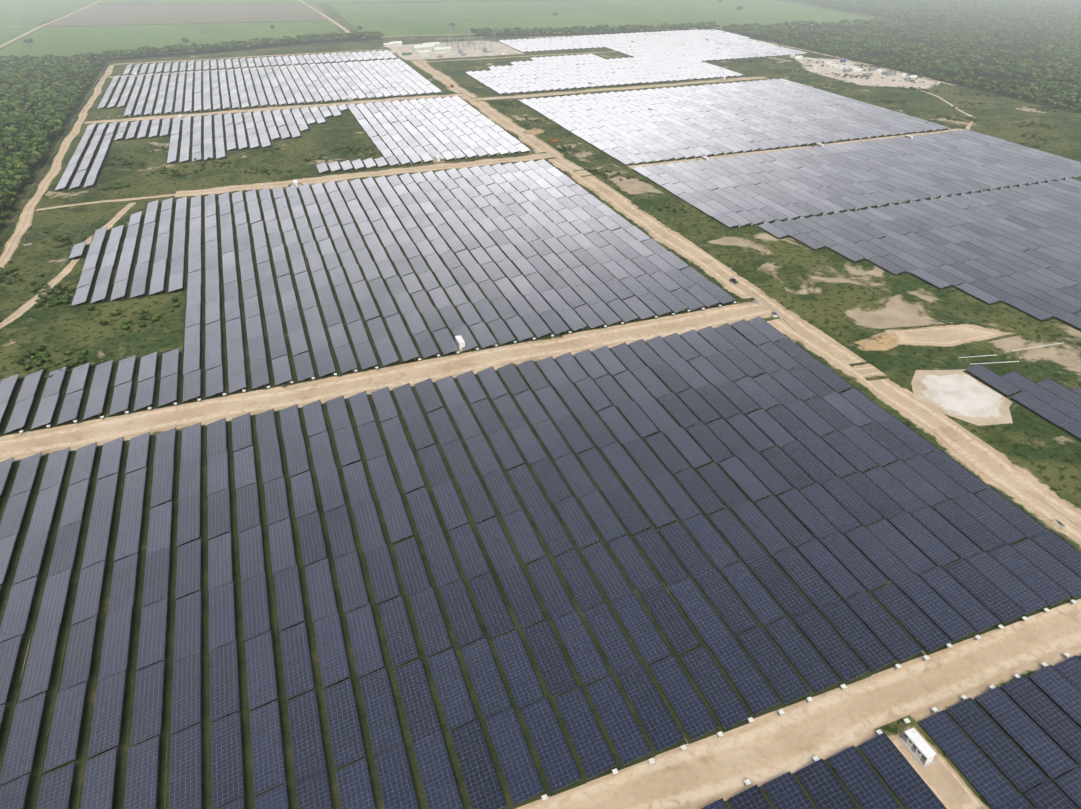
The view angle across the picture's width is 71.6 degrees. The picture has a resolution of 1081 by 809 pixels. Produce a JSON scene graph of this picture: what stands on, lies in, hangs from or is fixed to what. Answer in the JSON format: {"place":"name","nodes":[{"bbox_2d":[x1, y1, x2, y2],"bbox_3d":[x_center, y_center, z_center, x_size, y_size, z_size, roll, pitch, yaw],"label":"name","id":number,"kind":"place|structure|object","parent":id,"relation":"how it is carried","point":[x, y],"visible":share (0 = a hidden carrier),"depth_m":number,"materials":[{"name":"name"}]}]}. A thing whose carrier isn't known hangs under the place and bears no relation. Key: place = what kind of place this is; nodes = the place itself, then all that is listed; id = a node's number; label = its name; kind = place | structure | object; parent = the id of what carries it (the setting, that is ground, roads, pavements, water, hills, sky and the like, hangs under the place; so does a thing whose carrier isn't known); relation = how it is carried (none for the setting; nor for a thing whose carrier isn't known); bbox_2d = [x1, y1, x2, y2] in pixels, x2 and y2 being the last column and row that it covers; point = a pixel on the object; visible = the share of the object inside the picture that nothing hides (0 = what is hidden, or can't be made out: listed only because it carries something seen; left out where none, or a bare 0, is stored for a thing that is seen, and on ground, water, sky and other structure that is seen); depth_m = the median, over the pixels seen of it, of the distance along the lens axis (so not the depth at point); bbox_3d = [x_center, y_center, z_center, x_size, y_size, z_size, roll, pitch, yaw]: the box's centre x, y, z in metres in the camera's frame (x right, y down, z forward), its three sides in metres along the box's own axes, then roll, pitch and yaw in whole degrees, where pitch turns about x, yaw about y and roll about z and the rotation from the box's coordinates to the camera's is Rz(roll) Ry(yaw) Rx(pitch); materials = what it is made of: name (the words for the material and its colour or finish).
{"place":"outdoors","nodes":[
{"label":"outdoors","id":0,"kind":"place"},
{"bbox_2d":[0,0,873,57],"bbox_3d":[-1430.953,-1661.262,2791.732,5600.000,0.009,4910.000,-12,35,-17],"label":"cane fields","id":1,"kind":"structure","parent":0,"point":[396,19],"depth_m":1279.97,"materials":[{"name":"green plant"}]},
{"bbox_2d":[0,49,1080,808],"bbox_3d":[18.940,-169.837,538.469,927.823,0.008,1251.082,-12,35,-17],"label":"dirt roads","id":2,"kind":"structure","parent":0,"point":[758,751],"depth_m":265.81,"materials":[{"name":"soil"}]},
{"bbox_2d":[0,0,1080,808],"bbox_3d":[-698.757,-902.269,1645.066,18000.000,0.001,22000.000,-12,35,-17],"label":"ground","id":3,"kind":"structure","parent":0,"point":[64,328],"depth_m":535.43,"materials":[{"name":"green plant"}]},
{"bbox_2d":[0,0,955,85],"bbox_3d":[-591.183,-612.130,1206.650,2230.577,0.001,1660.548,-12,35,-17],"label":"field tracks","id":4,"kind":"object","parent":3,"relation":"on","point":[344,29],"visible":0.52,"depth_m":1098.88},
{"bbox_2d":[0,29,1080,808],"bbox_3d":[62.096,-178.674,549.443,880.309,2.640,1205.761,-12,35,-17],"label":"solar tables","id":5,"kind":"object","parent":3,"relation":"on","point":[990,517],"visible":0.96,"depth_m":245.24,"materials":[{"name":"grey"}]},
{"bbox_2d":[0,17,1080,800],"bbox_3d":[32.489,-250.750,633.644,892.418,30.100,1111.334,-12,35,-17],"label":"objects","id":6,"kind":"object","parent":3,"relation":"on","point":[916,745],"visible":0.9,"depth_m":341.39,"materials":[{"name":"white paint"}]},
{"bbox_2d":[182,40,990,808],"bbox_3d":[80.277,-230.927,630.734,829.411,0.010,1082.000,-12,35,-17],"label":"yards","id":7,"kind":"structure","parent":3,"relation":"on","point":[944,778],"depth_m":775.90,"materials":[{"name":"soil"}]},
{"bbox_2d":[485,99,1080,452],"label":"grass strip","id":8,"kind":"object","parent":3,"relation":"on","point":[935,332],"visible":0.71,"depth_m":342.62,"materials":[{"name":"plant"}]},
{"bbox_2d":[0,0,1080,245],"bbox_3d":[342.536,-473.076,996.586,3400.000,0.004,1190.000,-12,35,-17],"label":"forest floor","id":9,"kind":"structure","parent":0,"point":[36,174],"depth_m":856.68,"materials":[{"name":"green plant"}]},
{"bbox_2d":[0,0,1080,377],"bbox_3d":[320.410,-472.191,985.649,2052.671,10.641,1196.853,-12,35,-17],"label":"trees","id":10,"kind":"object","parent":9,"relation":"on","point":[40,98],"visible":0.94,"depth_m":905.20,"materials":[{"name":"green plant"}]}
]}

